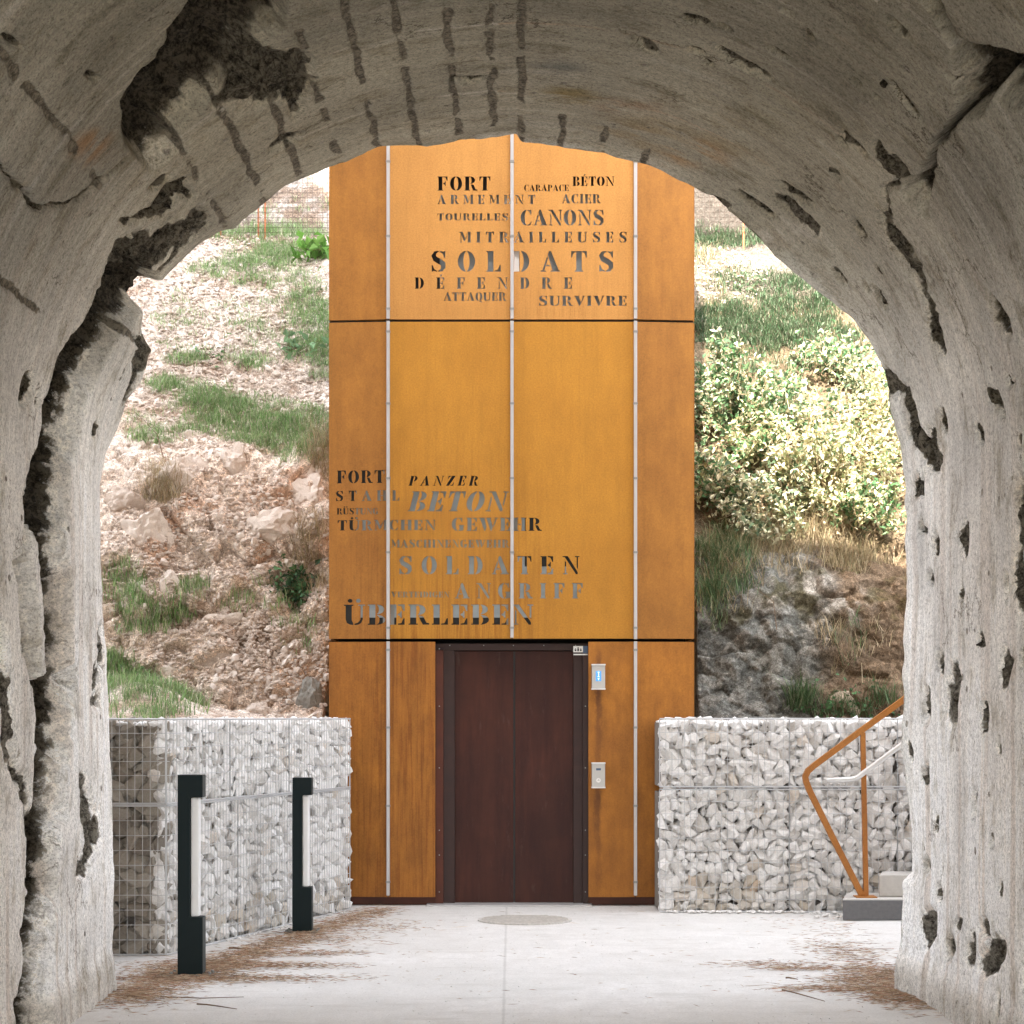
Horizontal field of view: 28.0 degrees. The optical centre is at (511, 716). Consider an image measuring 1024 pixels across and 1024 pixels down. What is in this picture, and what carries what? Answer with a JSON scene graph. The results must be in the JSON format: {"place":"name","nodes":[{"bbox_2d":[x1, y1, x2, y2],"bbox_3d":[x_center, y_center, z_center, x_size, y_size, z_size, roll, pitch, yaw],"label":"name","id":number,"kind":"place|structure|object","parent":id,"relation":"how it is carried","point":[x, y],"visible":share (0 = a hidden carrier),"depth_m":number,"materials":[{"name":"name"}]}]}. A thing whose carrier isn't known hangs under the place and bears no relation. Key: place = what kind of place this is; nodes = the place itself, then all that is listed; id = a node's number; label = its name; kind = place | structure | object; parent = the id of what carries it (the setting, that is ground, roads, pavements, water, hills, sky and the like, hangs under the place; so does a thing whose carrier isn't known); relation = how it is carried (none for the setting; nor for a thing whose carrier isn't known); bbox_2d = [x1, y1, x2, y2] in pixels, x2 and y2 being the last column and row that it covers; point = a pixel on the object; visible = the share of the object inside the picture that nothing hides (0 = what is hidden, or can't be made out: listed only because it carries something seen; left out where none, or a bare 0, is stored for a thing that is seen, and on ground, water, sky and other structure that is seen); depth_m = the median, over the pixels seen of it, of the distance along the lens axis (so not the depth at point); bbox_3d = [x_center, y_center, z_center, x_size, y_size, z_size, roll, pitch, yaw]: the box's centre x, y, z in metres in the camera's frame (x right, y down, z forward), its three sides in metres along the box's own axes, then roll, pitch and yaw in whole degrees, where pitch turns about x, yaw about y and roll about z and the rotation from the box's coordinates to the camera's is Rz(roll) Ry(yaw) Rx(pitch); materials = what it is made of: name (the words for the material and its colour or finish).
{"place":"outdoors","nodes":[
{"label":"outdoors","id":0,"kind":"place"},
{"bbox_2d":[100,167,906,802],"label":"hillside","id":1,"kind":"structure","parent":0,"point":[744,651],"depth_m":18.64,"materials":[{"name":"soil"}]},
{"bbox_2d":[103,485,145,511],"bbox_3d":[-3.575,-1.960,18.948,0.424,0.342,0.262,-1,14,-4],"label":"boulder","id":2,"kind":"object","parent":1,"relation":"on","point":[117,498],"visible":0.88,"depth_m":18.85,"materials":[{"name":"stone"}]},
{"bbox_2d":[123,448,130,452],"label":"bank stone","id":3,"kind":"object","parent":1,"relation":"on","point":[125,450],"visible":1,"depth_m":19.39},
{"bbox_2d":[124,469,130,477],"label":"bank stone","id":4,"kind":"object","parent":1,"relation":"on","point":[127,473],"visible":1,"depth_m":19.04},
{"bbox_2d":[142,296,148,302],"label":"bank stone","id":5,"kind":"object","parent":1,"relation":"on","point":[145,299],"visible":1,"depth_m":21.55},
{"bbox_2d":[120,508,176,549],"bbox_3d":[-3.327,-1.594,18.837,0.534,0.650,0.343,1,9,7],"label":"boulder","id":6,"kind":"object","parent":1,"relation":"on","point":[153,523],"visible":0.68,"depth_m":18.70,"materials":[{"name":"stone"}]},
{"bbox_2d":[136,413,163,457],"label":"bare twig","id":7,"kind":"object","parent":1,"relation":"on","point":[158,438],"visible":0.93,"depth_m":19.39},
{"bbox_2d":[152,443,157,450],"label":"bank stone","id":8,"kind":"object","parent":1,"relation":"on","point":[153,447],"visible":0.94,"depth_m":19.36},
{"bbox_2d":[160,558,168,565],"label":"bank stone","id":9,"kind":"object","parent":1,"relation":"on","point":[164,562],"visible":1,"depth_m":18.63,"materials":[{"name":"stone"}]},
{"bbox_2d":[156,664,177,676],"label":"boulder","id":10,"kind":"object","parent":1,"relation":"on","point":[167,669],"visible":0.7,"depth_m":18.08,"materials":[{"name":"stone"}]},
{"bbox_2d":[159,569,178,593],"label":"boulder","id":11,"kind":"object","parent":1,"relation":"on","point":[169,574],"visible":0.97,"depth_m":18.48,"materials":[{"name":"stone"}]},
{"bbox_2d":[175,500,179,509],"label":"bank stone","id":12,"kind":"object","parent":1,"relation":"on","point":[177,504],"visible":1,"depth_m":18.73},
{"bbox_2d":[158,455,207,492],"bbox_3d":[-3.022,-2.200,19.087,0.526,0.465,0.319,0,0,4],"label":"boulder","id":13,"kind":"object","parent":1,"relation":"on","point":[197,460],"visible":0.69,"depth_m":18.98,"materials":[{"name":"stone"}]},
{"bbox_2d":[184,429,203,436],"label":"boulder","id":14,"kind":"object","parent":1,"relation":"on","point":[189,433],"visible":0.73,"depth_m":19.62,"materials":[{"name":"stone"}]},
{"bbox_2d":[185,448,203,456],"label":"boulder","id":15,"kind":"object","parent":1,"relation":"on","point":[192,451],"visible":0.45,"depth_m":19.29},
{"bbox_2d":[203,333,209,340],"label":"bank stone","id":16,"kind":"object","parent":1,"relation":"on","point":[207,337],"visible":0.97,"depth_m":21.09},
{"bbox_2d":[204,302,210,312],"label":"bank stone","id":17,"kind":"object","parent":1,"relation":"on","point":[207,306],"visible":1,"depth_m":21.41,"materials":[{"name":"stone"}]},
{"bbox_2d":[206,281,213,286],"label":"boulder","id":18,"kind":"object","parent":1,"relation":"on","point":[209,283],"visible":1,"depth_m":21.83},
{"bbox_2d":[209,683,216,690],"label":"bank stone","id":19,"kind":"object","parent":1,"relation":"on","point":[213,686],"visible":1,"depth_m":17.84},
{"bbox_2d":[199,653,230,665],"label":"boulder","id":20,"kind":"object","parent":1,"relation":"on","point":[213,660],"visible":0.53,"depth_m":18.16,"materials":[{"name":"stone"}]},
{"bbox_2d":[102,548,328,717],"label":"grass","id":21,"kind":"structure","parent":1,"relation":"on","point":[120,677],"depth_m":18.13,"materials":[{"name":"plant"}]},
{"bbox_2d":[191,333,240,367],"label":"shrub","id":22,"kind":"object","parent":1,"relation":"on","point":[221,357],"visible":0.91,"depth_m":20.77,"materials":[{"name":"green plant"}]},
{"bbox_2d":[213,473,219,480],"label":"bank stone","id":23,"kind":"object","parent":1,"relation":"on","point":[216,476],"visible":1,"depth_m":18.98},
{"bbox_2d":[213,677,219,683],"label":"bank stone","id":24,"kind":"object","parent":1,"relation":"on","point":[216,680],"visible":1,"depth_m":17.87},
{"bbox_2d":[213,495,220,499],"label":"bank stone","id":25,"kind":"object","parent":1,"relation":"on","point":[216,497],"visible":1,"depth_m":18.85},
{"bbox_2d":[216,666,223,672],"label":"bank stone","id":26,"kind":"object","parent":1,"relation":"on","point":[219,669],"visible":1,"depth_m":18.06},
{"bbox_2d":[201,611,242,624],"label":"boulder","id":27,"kind":"object","parent":1,"relation":"on","point":[234,617],"visible":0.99,"depth_m":18.42,"materials":[{"name":"stone"}]},
{"bbox_2d":[120,194,328,465],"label":"grass","id":28,"kind":"structure","parent":1,"relation":"on","point":[242,404],"depth_m":20.64,"materials":[{"name":"plant"}]},
{"bbox_2d":[222,525,227,532],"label":"bank stone","id":29,"kind":"object","parent":1,"relation":"on","point":[224,527],"visible":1,"depth_m":18.66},
{"bbox_2d":[221,442,245,474],"bbox_3d":[-2.612,-2.357,19.155,0.258,0.410,0.241,0,0,-25],"label":"boulder","id":30,"kind":"object","parent":1,"relation":"on","point":[233,461],"visible":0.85,"depth_m":19.08,"materials":[{"name":"stone"}]},
{"bbox_2d":[231,653,238,662],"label":"bank stone","id":31,"kind":"object","parent":1,"relation":"on","point":[234,657],"visible":1,"depth_m":18.06,"materials":[{"name":"stone"}]},
{"bbox_2d":[236,532,243,538],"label":"bank stone","id":32,"kind":"object","parent":1,"relation":"on","point":[239,535],"visible":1,"depth_m":18.65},
{"bbox_2d":[238,521,244,527],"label":"bank stone","id":33,"kind":"object","parent":1,"relation":"on","point":[241,523],"visible":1,"depth_m":18.73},
{"bbox_2d":[243,659,248,666],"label":"bank stone","id":34,"kind":"object","parent":1,"relation":"on","point":[245,663],"visible":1,"depth_m":18.07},
{"bbox_2d":[251,537,257,548],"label":"bank stone","id":35,"kind":"object","parent":1,"relation":"on","point":[253,540],"visible":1,"depth_m":18.60,"materials":[{"name":"stone"}]},
{"bbox_2d":[244,702,269,713],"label":"boulder","id":36,"kind":"object","parent":1,"relation":"on","point":[261,707],"visible":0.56,"depth_m":17.65,"materials":[{"name":"stone"}]},
{"bbox_2d":[257,564,264,569],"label":"bank stone","id":37,"kind":"object","parent":1,"relation":"on","point":[260,566],"visible":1,"depth_m":18.57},
{"bbox_2d":[264,364,270,370],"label":"bank stone","id":38,"kind":"object","parent":1,"relation":"on","point":[268,367],"visible":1,"depth_m":20.57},
{"bbox_2d":[265,674,270,685],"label":"bank stone","id":39,"kind":"object","parent":1,"relation":"on","point":[268,681],"visible":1,"depth_m":17.97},
{"bbox_2d":[265,549,270,555],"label":"bank stone","id":40,"kind":"object","parent":1,"relation":"on","point":[268,552],"visible":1,"depth_m":18.67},
{"bbox_2d":[265,658,271,667],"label":"bank stone","id":41,"kind":"object","parent":1,"relation":"on","point":[268,663],"visible":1,"depth_m":18.11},
{"bbox_2d":[247,506,297,544],"bbox_3d":[-2.145,-1.738,18.717,0.551,0.343,0.246,-4,-8,7],"label":"boulder","id":42,"kind":"object","parent":1,"relation":"on","point":[270,524],"visible":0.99,"depth_m":18.65,"materials":[{"name":"stone"}]},
{"bbox_2d":[218,168,328,239],"bbox_3d":[-2.638,-5.711,22.764,1.341,1.300,0.034,0,0,0],"label":"wire fence","id":43,"kind":"object","parent":1,"relation":"on","point":[265,227],"visible":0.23,"depth_m":22.75,"materials":[{"name":"metal"}]},
{"bbox_2d":[270,694,278,700],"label":"bank stone","id":44,"kind":"object","parent":1,"relation":"on","point":[274,697],"visible":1,"depth_m":17.86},
{"bbox_2d":[271,651,277,658],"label":"bank stone","id":45,"kind":"object","parent":1,"relation":"on","point":[274,654],"visible":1,"depth_m":18.17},
{"bbox_2d":[272,370,280,376],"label":"bank stone","id":46,"kind":"object","parent":1,"relation":"on","point":[275,373],"visible":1,"depth_m":20.54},
{"bbox_2d":[281,658,287,665],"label":"bank stone","id":47,"kind":"object","parent":1,"relation":"on","point":[284,662],"visible":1,"depth_m":18.09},
{"bbox_2d":[281,646,288,654],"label":"bank stone","id":48,"kind":"object","parent":1,"relation":"on","point":[284,650],"visible":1,"depth_m":18.14,"materials":[{"name":"stone"}]},
{"bbox_2d":[288,499,293,507],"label":"bank stone","id":49,"kind":"object","parent":1,"relation":"on","point":[290,502],"visible":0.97,"depth_m":18.80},
{"bbox_2d":[265,554,320,611],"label":"shrub","id":50,"kind":"object","parent":1,"relation":"on","point":[295,585],"visible":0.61,"depth_m":18.52,"materials":[{"name":"green plant"}]},
{"bbox_2d":[294,667,300,673],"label":"bank stone","id":51,"kind":"object","parent":1,"relation":"on","point":[297,670],"visible":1,"depth_m":17.93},
{"bbox_2d":[267,327,328,363],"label":"shrub","id":52,"kind":"object","parent":1,"relation":"on","point":[287,339],"visible":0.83,"depth_m":20.81,"materials":[{"name":"green plant"}]},
{"bbox_2d":[291,473,323,504],"bbox_3d":[-1.914,-2.027,18.976,0.425,0.374,0.264,-17,-9,11],"label":"boulder","id":53,"kind":"object","parent":1,"relation":"on","point":[315,490],"visible":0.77,"depth_m":18.89,"materials":[{"name":"stone"}]},
{"bbox_2d":[291,231,328,270],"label":"shrub","id":54,"kind":"object","parent":1,"relation":"on","point":[315,249],"visible":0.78,"depth_m":22.20,"materials":[{"name":"green plant"}]},
{"bbox_2d":[307,467,314,473],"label":"bank stone","id":55,"kind":"object","parent":1,"relation":"on","point":[311,469],"visible":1,"depth_m":18.97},
{"bbox_2d":[295,676,328,715],"bbox_3d":[-1.737,-0.109,17.896,0.310,0.467,0.291,21,20,10],"label":"boulder","id":56,"kind":"object","parent":1,"relation":"on","point":[310,694],"visible":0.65,"depth_m":17.79,"materials":[{"name":"stone"}]},
{"bbox_2d":[323,673,328,681],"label":"bank stone","id":57,"kind":"object","parent":1,"relation":"on","point":[326,677],"visible":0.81,"depth_m":17.96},
{"bbox_2d":[100,217,767,716],"bbox_3d":[-1.639,-2.918,21.695,8.249,5.862,5.923,0,0,-43],"label":"rubble","id":58,"kind":"object","parent":1,"relation":"on","point":[254,627],"visible":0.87,"depth_m":18.72,"materials":[{"name":"stone"}]},
{"bbox_2d":[123,234,906,685],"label":"dry grass","id":59,"kind":"structure","parent":1,"relation":"on","point":[839,558],"depth_m":18.68,"materials":[{"name":"plant"}]},
{"bbox_2d":[699,190,749,249],"bbox_3d":[2.596,-5.715,22.764,1.262,1.292,0.034,0,0,0],"label":"wire fence","id":60,"kind":"object","parent":1,"relation":"on","point":[719,219],"visible":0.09,"depth_m":22.75,"materials":[{"name":"metal"}]},
{"bbox_2d":[694,428,763,508],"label":"shrub","id":61,"kind":"object","parent":1,"relation":"on","point":[713,471],"visible":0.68,"depth_m":18.96,"materials":[{"name":"green plant"}]},
{"bbox_2d":[694,325,765,447],"bbox_3d":[1.957,-3.116,19.705,1.020,1.183,1.288,0,0,0],"label":"shrub","id":62,"kind":"object","parent":1,"relation":"on","point":[713,402],"visible":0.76,"depth_m":19.56,"materials":[{"name":"green plant"}]},
{"bbox_2d":[714,262,766,292],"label":"shrub","id":63,"kind":"object","parent":1,"relation":"on","point":[754,284],"visible":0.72,"depth_m":21.73,"materials":[{"name":"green plant"}]},
{"bbox_2d":[698,376,791,472],"bbox_3d":[2.216,-2.725,19.387,0.919,1.016,0.899,0,0,-21],"label":"shrub","id":64,"kind":"object","parent":1,"relation":"on","point":[745,439],"visible":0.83,"depth_m":19.28,"materials":[{"name":"green plant"}]},
{"bbox_2d":[698,440,824,550],"bbox_3d":[2.339,-1.903,19.041,1.255,1.268,1.115,0,0,0],"label":"shrub","id":65,"kind":"object","parent":1,"relation":"on","point":[766,484],"visible":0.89,"depth_m":18.84,"materials":[{"name":"green plant"}]},
{"bbox_2d":[751,556,776,629],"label":"bare twig","id":66,"kind":"object","parent":1,"relation":"on","point":[766,596],"visible":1,"depth_m":18.08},
{"bbox_2d":[693,219,875,397],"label":"grass","id":67,"kind":"structure","parent":1,"relation":"on","point":[738,321],"depth_m":21.16,"materials":[{"name":"plant"}]},
{"bbox_2d":[733,342,849,449],"bbox_3d":[2.605,-2.884,19.602,0.974,1.339,1.431,0,0,-35],"label":"shrub","id":68,"kind":"object","parent":1,"relation":"on","point":[788,396],"visible":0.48,"depth_m":19.45,"materials":[{"name":"green plant"}]},
{"bbox_2d":[694,507,903,717],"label":"grass","id":69,"kind":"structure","parent":1,"relation":"on","point":[800,695],"depth_m":18.08,"materials":[{"name":"plant"}]},
{"bbox_2d":[755,371,901,520],"bbox_3d":[2.967,-2.448,19.073,1.443,1.502,1.341,0,0,0],"label":"shrub","id":70,"kind":"object","parent":1,"relation":"on","point":[839,450],"visible":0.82,"depth_m":18.92,"materials":[{"name":"green plant"}]},
{"bbox_2d":[793,678,865,717],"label":"shrub","id":71,"kind":"object","parent":1,"relation":"on","point":[830,704],"visible":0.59,"depth_m":17.78,"materials":[{"name":"green plant"}]},
{"bbox_2d":[789,319,882,382],"bbox_3d":[3.168,-3.552,20.238,0.828,0.812,1.328,0,0,-20],"label":"shrub","id":72,"kind":"object","parent":1,"relation":"on","point":[842,352],"visible":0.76,"depth_m":20.20,"materials":[{"name":"green plant"}]},
{"bbox_2d":[830,691,860,715],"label":"boulder","id":73,"kind":"object","parent":1,"relation":"on","point":[842,694],"visible":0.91,"depth_m":17.84,"materials":[{"name":"stone"}]},
{"bbox_2d":[824,341,889,427],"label":"shrub","id":74,"kind":"object","parent":1,"relation":"on","point":[862,383],"visible":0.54,"depth_m":19.71,"materials":[{"name":"green plant"}]},
{"bbox_2d":[819,461,906,537],"bbox_3d":[3.321,-1.838,18.943,0.974,0.923,1.169,0,0,0],"label":"shrub","id":75,"kind":"object","parent":1,"relation":"on","point":[858,511],"visible":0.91,"depth_m":18.67,"materials":[{"name":"green plant"}]},
{"bbox_2d":[825,372,901,479],"bbox_3d":[3.429,-2.779,19.490,0.869,1.155,0.930,0,0,0],"label":"shrub","id":76,"kind":"object","parent":1,"relation":"on","point":[884,414],"visible":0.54,"depth_m":19.35,"materials":[{"name":"green plant"}]},
{"bbox_2d":[836,673,903,717],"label":"shrub","id":77,"kind":"object","parent":1,"relation":"on","point":[845,679],"visible":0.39,"depth_m":17.80,"materials":[{"name":"green plant"}]},
{"bbox_2d":[71,905,951,1023],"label":"ground","id":78,"kind":"structure","parent":0,"point":[598,988],"depth_m":12.49,"materials":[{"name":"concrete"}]},
{"bbox_2d":[112,797,238,955],"bbox_3d":[-2.588,1.067,14.099,1.319,1.045,1.366,0,0,0],"label":"gabion","id":79,"kind":"object","parent":78,"relation":"on","point":[145,862],"visible":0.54,"depth_m":13.51,"materials":[{"name":"stone"}]},
{"bbox_2d":[109,716,230,808],"bbox_3d":[-2.605,0.306,14.036,1.275,0.655,1.240,0,0,0],"label":"gabion","id":80,"kind":"object","parent":79,"relation":"on","point":[149,763],"visible":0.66,"depth_m":13.53,"materials":[{"name":"stone"}]},
{"bbox_2d":[116,720,899,726],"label":"cap stones","id":81,"kind":"object","parent":80,"relation":"on","point":[157,723],"visible":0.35,"depth_m":15.33,"materials":[{"name":"stone"}]},
{"bbox_2d":[166,774,217,976],"bbox_3d":[-1.931,0.955,12.415,0.280,1.210,0.250,0,0,0],"label":"bollard light","id":82,"kind":"object","parent":78,"relation":"on","point":[191,918],"visible":1,"depth_m":12.35,"materials":[{"name":"paint"}]},
{"bbox_2d":[160,996,234,998],"bbox_3d":[-1.718,1.551,11.360,0.466,0.009,0.057,0,0,0],"label":"stick","id":83,"kind":"object","parent":78,"relation":"on","point":[198,997],"visible":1,"depth_m":11.35,"materials":[{"name":"wood"}]},
{"bbox_2d":[197,1003,235,1008],"bbox_3d":[-1.577,1.551,11.017,0.306,0.011,0.023,0,0,38],"label":"stick","id":84,"kind":"object","parent":78,"relation":"on","point":[214,1005],"visible":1,"depth_m":11.04,"materials":[{"name":"wood"}]},
{"bbox_2d":[222,793,291,936],"bbox_3d":[-2.134,1.067,15.106,0.727,1.029,1.057,0,0,17],"label":"gabion","id":85,"kind":"object","parent":78,"relation":"on","point":[262,831],"visible":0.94,"depth_m":14.95,"materials":[{"name":"stone"}]},
{"bbox_2d":[217,716,289,798],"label":"gabion","id":86,"kind":"object","parent":85,"relation":"on","point":[258,767],"visible":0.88,"depth_m":14.88,"materials":[{"name":"stone"}]},
{"bbox_2d":[234,787,352,922],"bbox_3d":[-1.803,1.091,16.211,0.727,1.068,1.380,0,0,17],"label":"gabion","id":87,"kind":"object","parent":78,"relation":"on","point":[330,845],"visible":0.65,"depth_m":16.24,"materials":[{"name":"beige stone"}]},
{"bbox_2d":[279,716,352,796],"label":"gabion","id":88,"kind":"object","parent":87,"relation":"on","point":[319,754],"visible":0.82,"depth_m":16.11,"materials":[{"name":"stone"}]},
{"bbox_2d":[284,777,319,932],"bbox_3d":[-1.514,1.000,14.910,0.259,1.119,0.231,0,0,0],"label":"bollard light","id":89,"kind":"object","parent":78,"relation":"on","point":[302,890],"visible":0.99,"depth_m":14.85,"materials":[{"name":"paint"}]},
{"bbox_2d":[329,134,693,906],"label":"lift tower","id":90,"kind":"structure","parent":78,"relation":"on","point":[511,496],"depth_m":17.00,"materials":[{"name":"orange metal"}]},
{"bbox_2d":[455,651,512,901],"bbox_3d":[-0.232,0.500,17.160,0.486,2.095,0.040,0,0,0],"label":"door leaf","id":91,"kind":"structure","parent":90,"relation":"in","point":[483,679],"depth_m":17.14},
{"bbox_2d":[515,651,572,901],"bbox_3d":[0.269,0.500,17.160,0.484,2.095,0.040,0,0,0],"label":"door leaf","id":92,"kind":"structure","parent":90,"relation":"in","point":[543,679],"depth_m":17.14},
{"bbox_2d":[0,0,1023,1023],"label":"tunnel vault","id":93,"kind":"object","parent":78,"relation":"on","point":[861,162],"visible":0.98,"depth_m":9.96,"materials":[{"name":"concrete"}]},
{"bbox_2d":[87,905,941,1023],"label":"needle litter","id":94,"kind":"object","parent":78,"relation":"on","point":[225,966],"visible":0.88,"depth_m":12.63,"materials":[{"name":"plant"}]},
{"bbox_2d":[478,915,571,924],"bbox_3d":[0.098,1.560,15.770,0.720,0.021,0.720,0,0,0],"label":"manhole cover","id":95,"kind":"object","parent":78,"relation":"on","point":[525,919],"visible":1,"depth_m":15.71,"materials":[{"name":"concrete"}]},
{"bbox_2d":[655,785,790,911],"bbox_3d":[1.695,1.064,16.692,1.080,1.041,0.575,0,0,0],"label":"gabion","id":96,"kind":"object","parent":78,"relation":"on","point":[719,849],"visible":1,"depth_m":16.45,"materials":[{"name":"beige stone"}]},
{"bbox_2d":[655,716,790,787],"bbox_3d":[1.702,0.288,16.692,1.073,0.594,0.575,0,0,0],"label":"gabion","id":97,"kind":"object","parent":96,"relation":"on","point":[706,752],"visible":1,"depth_m":16.46,"materials":[{"name":"stone"}]},
{"bbox_2d":[782,989,823,1000],"bbox_3d":[1.625,1.551,11.449,0.014,0.011,0.496,0,0,-21],"label":"stick","id":98,"kind":"object","parent":78,"relation":"on","point":[800,994],"visible":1,"depth_m":11.49,"materials":[{"name":"wood"}]},
{"bbox_2d":[785,788,897,911],"bbox_3d":[2.647,1.068,16.787,0.925,1.032,0.765,0,0,0],"label":"gabion","id":99,"kind":"object","parent":78,"relation":"on","point":[820,880],"visible":0.88,"depth_m":16.45,"materials":[{"name":"stone"}]},
{"bbox_2d":[786,715,897,787],"bbox_3d":[2.646,0.285,16.787,0.911,0.599,0.765,0,0,0],"label":"gabion","id":100,"kind":"object","parent":99,"relation":"on","point":[813,742],"visible":0.87,"depth_m":16.45,"materials":[{"name":"stone"}]},
{"bbox_2d":[843,871,911,919],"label":"concrete steps","id":101,"kind":"structure","parent":78,"relation":"on","point":[886,903],"depth_m":15.78,"materials":[{"name":"concrete"}]},
{"bbox_2d":[802,696,903,897],"bbox_3d":[3.069,0.327,15.962,1.624,2.148,0.196,0,0,0],"label":"handrail","id":102,"kind":"object","parent":101,"relation":"on","point":[861,775],"visible":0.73,"depth_m":15.95,"materials":[{"name":"orange metal"}]},
{"bbox_2d":[893,789,911,870],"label":"gabion","id":103,"kind":"object","parent":78,"relation":"on","point":[904,844],"visible":0.09,"depth_m":16.45,"materials":[{"name":"beige stone"}]},
{"bbox_2d":[893,715,905,788],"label":"gabion","id":104,"kind":"object","parent":103,"relation":"on","point":[901,776],"visible":0.07,"depth_m":16.46,"materials":[{"name":"stone"}]}
]}

